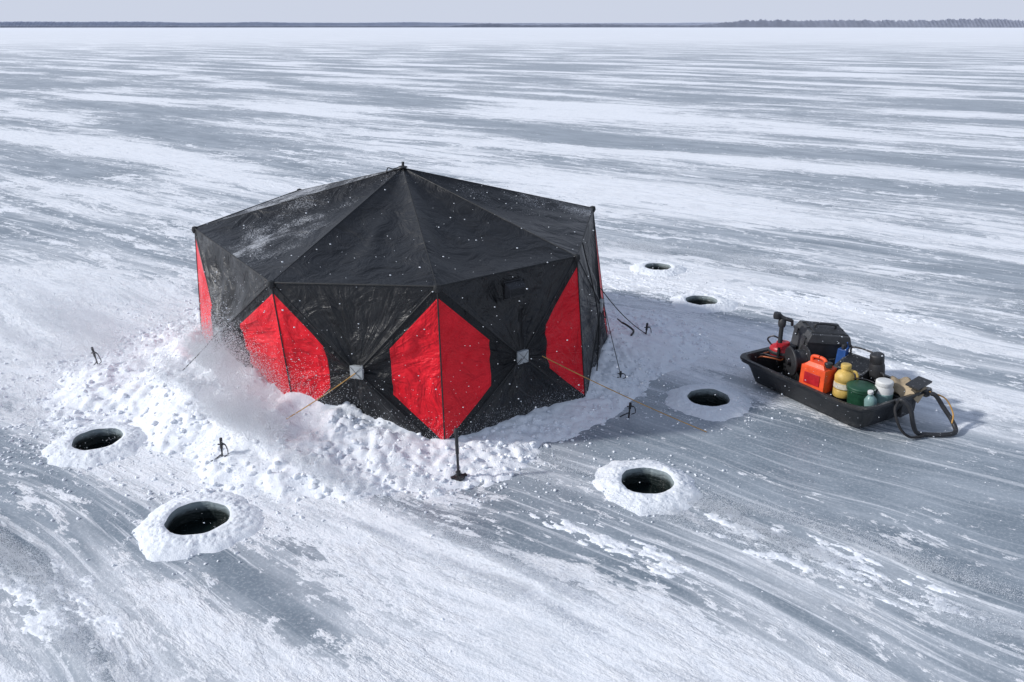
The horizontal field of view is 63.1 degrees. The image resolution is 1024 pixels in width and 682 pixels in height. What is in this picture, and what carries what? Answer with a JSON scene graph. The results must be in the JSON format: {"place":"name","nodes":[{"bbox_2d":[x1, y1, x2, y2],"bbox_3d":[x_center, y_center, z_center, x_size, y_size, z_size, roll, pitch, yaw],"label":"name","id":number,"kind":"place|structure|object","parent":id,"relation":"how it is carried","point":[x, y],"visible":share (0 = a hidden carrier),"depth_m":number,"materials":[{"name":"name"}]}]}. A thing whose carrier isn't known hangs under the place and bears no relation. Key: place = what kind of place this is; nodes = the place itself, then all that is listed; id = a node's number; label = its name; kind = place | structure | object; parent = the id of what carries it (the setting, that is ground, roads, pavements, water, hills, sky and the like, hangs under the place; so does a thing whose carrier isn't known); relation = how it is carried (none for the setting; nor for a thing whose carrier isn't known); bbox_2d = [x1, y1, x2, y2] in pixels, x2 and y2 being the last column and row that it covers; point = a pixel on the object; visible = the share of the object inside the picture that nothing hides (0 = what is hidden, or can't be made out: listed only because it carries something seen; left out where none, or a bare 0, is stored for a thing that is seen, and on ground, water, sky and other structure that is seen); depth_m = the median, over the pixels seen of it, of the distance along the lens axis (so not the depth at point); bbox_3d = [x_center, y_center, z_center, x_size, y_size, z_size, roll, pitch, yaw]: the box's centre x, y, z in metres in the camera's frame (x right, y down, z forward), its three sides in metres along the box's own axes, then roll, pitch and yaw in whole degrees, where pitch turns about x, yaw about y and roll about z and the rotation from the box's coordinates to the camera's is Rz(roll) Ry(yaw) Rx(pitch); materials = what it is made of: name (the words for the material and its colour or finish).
{"place":"outdoors","nodes":[
{"label":"outdoors","id":0,"kind":"place"},
{"bbox_2d":[0,27,1023,681],"bbox_3d":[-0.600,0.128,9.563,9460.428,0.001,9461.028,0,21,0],"label":"frozen lake ice","id":1,"kind":"structure","parent":0,"point":[906,119],"depth_m":10.89,"materials":[{"name":"grey ice"}]},
{"bbox_2d":[91,347,101,364],"bbox_3d":[-4.468,0.203,8.927,0.141,0.292,0.040,-3,21,-8],"label":"tent stake","id":2,"kind":"object","parent":1,"relation":"on","point":[93,352],"visible":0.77,"depth_m":8.90,"materials":[{"name":"metal"}]},
{"bbox_2d":[13,421,182,484],"bbox_3d":[-3.748,1.022,7.531,1.749,0.364,1.475,0,21,0],"label":"ice fishing hole","id":3,"kind":"object","parent":1,"relation":"on","point":[114,449],"visible":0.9,"depth_m":7.39,"materials":[{"name":"snow"}]},
{"bbox_2d":[86,476,298,595],"bbox_3d":[-2.378,1.495,6.275,1.493,0.367,1.635,0,21,0],"label":"ice fishing hole","id":4,"kind":"object","parent":1,"relation":"on","point":[183,530],"visible":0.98,"depth_m":6.24,"materials":[{"name":"snow"}]},
{"bbox_2d":[211,437,228,461],"bbox_3d":[-2.477,0.944,7.051,0.158,0.271,0.036,-3,21,-7],"label":"tent stake","id":5,"kind":"object","parent":1,"relation":"on","point":[221,444],"visible":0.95,"depth_m":7.03,"materials":[{"name":"metal"}]},
{"bbox_2d":[0,21,723,25],"bbox_3d":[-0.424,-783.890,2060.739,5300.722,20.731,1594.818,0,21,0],"label":"distant shore trees","id":6,"kind":"object","parent":1,"relation":"on","point":[90,23],"visible":0.35,"depth_m":2695.49,"materials":[{"name":"grey plant"}]},
{"bbox_2d":[0,282,773,536],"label":"snow bank","id":7,"kind":"structure","parent":1,"relation":"on","point":[537,427],"depth_m":7.50,"materials":[{"name":"white snow"}]},
{"bbox_2d":[192,162,607,439],"bbox_3d":[-1.285,-0.885,9.152,4.208,2.195,5.254,-19,28,-40],"label":"ice fishing shelter","id":8,"kind":"object","parent":1,"relation":"on","point":[408,212],"visible":0.89,"depth_m":7.46,"materials":[{"name":"black fabric"}]},
{"bbox_2d":[286,373,354,419],"bbox_3d":[-1.621,0.468,7.066,0.608,0.337,0.009,-7,22,-19],"label":"guy rope","id":9,"kind":"object","parent":8,"relation":"attached to","point":[321,396],"visible":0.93,"depth_m":7.07,"materials":[{"name":"fabric"}]},
{"bbox_2d":[602,298,619,370],"bbox_3d":[1.043,-0.055,8.742,0.008,0.686,0.472,-8,22,-20],"label":"guy rope","id":10,"kind":"object","parent":8,"relation":"attached to","point":[611,338],"visible":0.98,"depth_m":8.73,"materials":[{"name":"fabric"}]},
{"bbox_2d":[600,288,645,333],"bbox_3d":[1.264,-0.329,9.397,0.853,0.739,0.010,-19,28,-40],"label":"guy rope","id":11,"kind":"object","parent":8,"relation":"attached to","point":[620,312],"visible":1,"depth_m":9.32,"materials":[{"name":"fabric"}]},
{"bbox_2d":[542,356,706,431],"bbox_3d":[1.031,0.486,7.601,1.527,0.704,0.008,2,21,5],"label":"guy rope","id":12,"kind":"object","parent":8,"relation":"attached to","point":[623,395],"visible":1,"depth_m":7.61,"materials":[{"name":"fabric"}]},
{"bbox_2d":[451,428,466,480],"bbox_3d":[-0.440,0.943,6.797,0.126,0.510,0.122,5,21,14],"label":"tent stake","id":13,"kind":"object","parent":1,"relation":"on","point":[458,476],"visible":0.97,"depth_m":6.80,"materials":[{"name":"metal"}]},
{"bbox_2d":[0,270,1022,653],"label":"snow crust patches","id":14,"kind":"object","parent":1,"relation":"on","point":[38,622],"visible":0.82,"depth_m":5.88,"materials":[{"name":"white snow"}]},
{"bbox_2d":[0,181,1023,681],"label":"blowing snow","id":15,"kind":"structure","parent":1,"relation":"on","point":[218,363],"depth_m":7.04,"materials":[{"name":"white snow"}]},
{"bbox_2d":[0,17,1023,27],"bbox_3d":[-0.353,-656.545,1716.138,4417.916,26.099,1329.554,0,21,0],"label":"distant shore trees","id":16,"kind":"object","parent":1,"relation":"on","point":[954,23],"visible":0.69,"depth_m":2196.15,"materials":[{"name":"grey plant"}]},
{"bbox_2d":[2,130,1022,547],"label":"snowflakes","id":17,"kind":"object","parent":1,"relation":"on","point":[526,288],"visible":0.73,"depth_m":7.17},
{"bbox_2d":[619,402,635,417],"bbox_3d":[1.099,0.679,7.934,0.158,0.201,0.036,-3,21,-7],"label":"tent stake","id":18,"kind":"object","parent":1,"relation":"on","point":[629,406],"visible":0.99,"depth_m":7.93,"materials":[{"name":"metal"}]},
{"bbox_2d":[545,441,738,535],"bbox_3d":[1.089,1.278,6.849,1.643,0.366,1.492,0,21,0],"label":"ice fishing hole","id":19,"kind":"object","parent":1,"relation":"on","point":[662,483],"visible":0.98,"depth_m":6.80,"materials":[{"name":"snow"}]},
{"bbox_2d":[618,257,704,284],"bbox_3d":[2.239,-0.990,12.855,1.438,0.364,1.474,19,28,41],"label":"ice fishing hole","id":20,"kind":"object","parent":1,"relation":"on","point":[662,269],"visible":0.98,"depth_m":12.74,"materials":[{"name":"snow"}]},
{"bbox_2d":[639,289,744,321],"bbox_3d":[2.524,-0.400,11.289,1.560,0.368,1.526,0,21,0],"label":"ice fishing hole","id":21,"kind":"object","parent":1,"relation":"on","point":[697,302],"visible":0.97,"depth_m":11.16,"materials":[{"name":"snow"}]},
{"bbox_2d":[644,369,780,437],"bbox_3d":[1.949,0.708,8.366,1.386,0.361,1.604,0,21,0],"label":"ice fishing hole","id":22,"kind":"object","parent":1,"relation":"on","point":[704,401],"visible":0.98,"depth_m":8.26,"materials":[{"name":"snow"}]},
{"bbox_2d":[740,341,957,438],"bbox_3d":[3.241,0.458,8.168,0.940,0.380,1.989,-12,24,-28],"label":"cargo sled","id":23,"kind":"object","parent":1,"relation":"on","point":[768,372],"visible":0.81,"depth_m":7.80,"materials":[{"name":"black plastic"}]},
{"bbox_2d":[758,351,784,360],"bbox_3d":[2.692,0.160,8.650,0.240,0.088,0.259,-12,24,-28],"label":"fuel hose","id":24,"kind":"object","parent":23,"relation":"on","point":[776,357],"visible":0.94,"depth_m":8.57,"materials":[{"name":"orange rubber"}]},
{"bbox_2d":[785,344,810,375],"bbox_3d":[2.901,0.194,8.442,0.250,0.300,0.300,-7,21,-2],"label":"line spool","id":25,"kind":"object","parent":23,"relation":"on","point":[795,360],"visible":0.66,"depth_m":8.37,"materials":[{"name":"black plastic"}]},
{"bbox_2d":[783,358,835,381],"bbox_3d":[3.122,0.260,8.677,0.390,0.290,0.450,-13,24,-31],"label":"storage crate","id":26,"kind":"object","parent":23,"relation":"on","point":[796,377],"visible":0.1,"depth_m":8.65,"materials":[{"name":"black plastic"}]},
{"bbox_2d":[767,335,796,358],"bbox_3d":[2.809,0.050,8.675,0.307,0.224,0.233,12,24,29],"label":"ice auger motor","id":27,"kind":"object","parent":26,"relation":"on","point":[772,349],"visible":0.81,"depth_m":8.62,"materials":[{"name":"red plastic"}]},
{"bbox_2d":[773,312,793,364],"bbox_3d":[2.753,-0.022,8.523,0.208,0.567,0.078,7,24,19],"label":"hand auger","id":28,"kind":"object","parent":27,"relation":"attached to","point":[780,318],"visible":1,"depth_m":8.44,"materials":[{"name":"metal"}]},
{"bbox_2d":[791,320,851,357],"bbox_3d":[3.187,-0.037,8.570,0.495,0.327,0.370,4,28,-8],"label":"tool box","id":29,"kind":"object","parent":26,"relation":"on","point":[820,338],"visible":0.96,"depth_m":8.45,"materials":[{"name":"grey plastic"}]},
{"bbox_2d":[835,342,849,363],"bbox_3d":[3.325,0.122,8.360,0.080,0.252,0.114,-17,27,-38],"label":"antifreeze bottle","id":30,"kind":"object","parent":26,"relation":"on","point":[842,352],"visible":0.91,"depth_m":8.34,"materials":[{"name":"blue plastic"}]},
{"bbox_2d":[825,391,839,399],"bbox_3d":[3.015,0.521,8.204,0.240,0.144,0.360,-12,24,-28],"label":"tackle tray","id":31,"kind":"object","parent":23,"relation":"on","point":[829,393],"visible":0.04,"depth_m":8.05,"materials":[{"name":"black plastic"}]},
{"bbox_2d":[799,354,836,392],"bbox_3d":[2.985,0.300,8.114,0.207,0.333,0.276,-14,25,-33],"label":"fuel can","id":32,"kind":"object","parent":31,"relation":"on","point":[817,379],"visible":0.98,"depth_m":8.04,"materials":[{"name":"orange plastic"}]},
{"bbox_2d":[832,362,858,398],"bbox_3d":[3.175,0.371,7.960,0.184,0.328,0.184,-7,22,-18],"label":"oil jug","id":33,"kind":"object","parent":31,"relation":"on","point":[843,376],"visible":0.76,"depth_m":7.90,"materials":[{"name":"yellow plastic"}]},
{"bbox_2d":[833,346,871,381],"bbox_3d":[3.386,0.272,8.215,0.276,0.374,0.322,-14,25,-33],"label":"propane heater","id":34,"kind":"object","parent":23,"relation":"on","point":[860,364],"visible":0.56,"depth_m":8.19,"materials":[{"name":"grey metal"}]},
{"bbox_2d":[846,378,877,405],"bbox_3d":[3.261,0.502,7.806,0.285,0.252,0.265,18,27,39],"label":"bait bucket","id":35,"kind":"object","parent":23,"relation":"in","point":[857,392],"visible":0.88,"depth_m":7.73,"materials":[{"name":"green plastic"}]},
{"bbox_2d":[864,390,876,405],"bbox_3d":[3.303,0.556,7.679,0.109,0.225,0.110,-23,28,-23],"label":"squeeze bottle","id":36,"kind":"object","parent":23,"relation":"in","point":[870,400],"visible":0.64,"depth_m":7.63,"materials":[{"name":"teal plastic"}]},
{"bbox_2d":[869,352,885,384],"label":"thermos","id":37,"kind":"object","parent":23,"relation":"on","point":[877,366],"visible":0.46,"depth_m":7.96,"materials":[{"name":"black metal"}]},
{"bbox_2d":[874,377,893,403],"bbox_3d":[3.460,0.482,7.772,0.177,0.254,0.178,-17,27,-38],"label":"white jar","id":38,"kind":"object","parent":23,"relation":"in","point":[884,393],"visible":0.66,"depth_m":7.70,"materials":[{"name":"plastic"}]},
{"bbox_2d":[889,376,932,402],"bbox_3d":[3.705,0.415,7.849,0.312,0.148,0.390,-17,27,-38],"label":"canvas bag","id":39,"kind":"object","parent":23,"relation":"on","point":[907,385],"visible":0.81,"depth_m":7.75,"materials":[{"name":"beige fabric"}]},
{"bbox_2d":[0,0,1023,22],"label":"sky","id":40,"kind":"structure","parent":0,"point":[334,11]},
{"bbox_2d":[617,318,634,335],"bbox_3d":[1.355,-0.168,9.787,0.099,0.118,0.340,-9,22,-22],"label":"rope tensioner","id":41,"kind":"object","parent":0,"point":[631,328],"visible":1,"depth_m":9.79,"materials":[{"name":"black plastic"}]}
]}

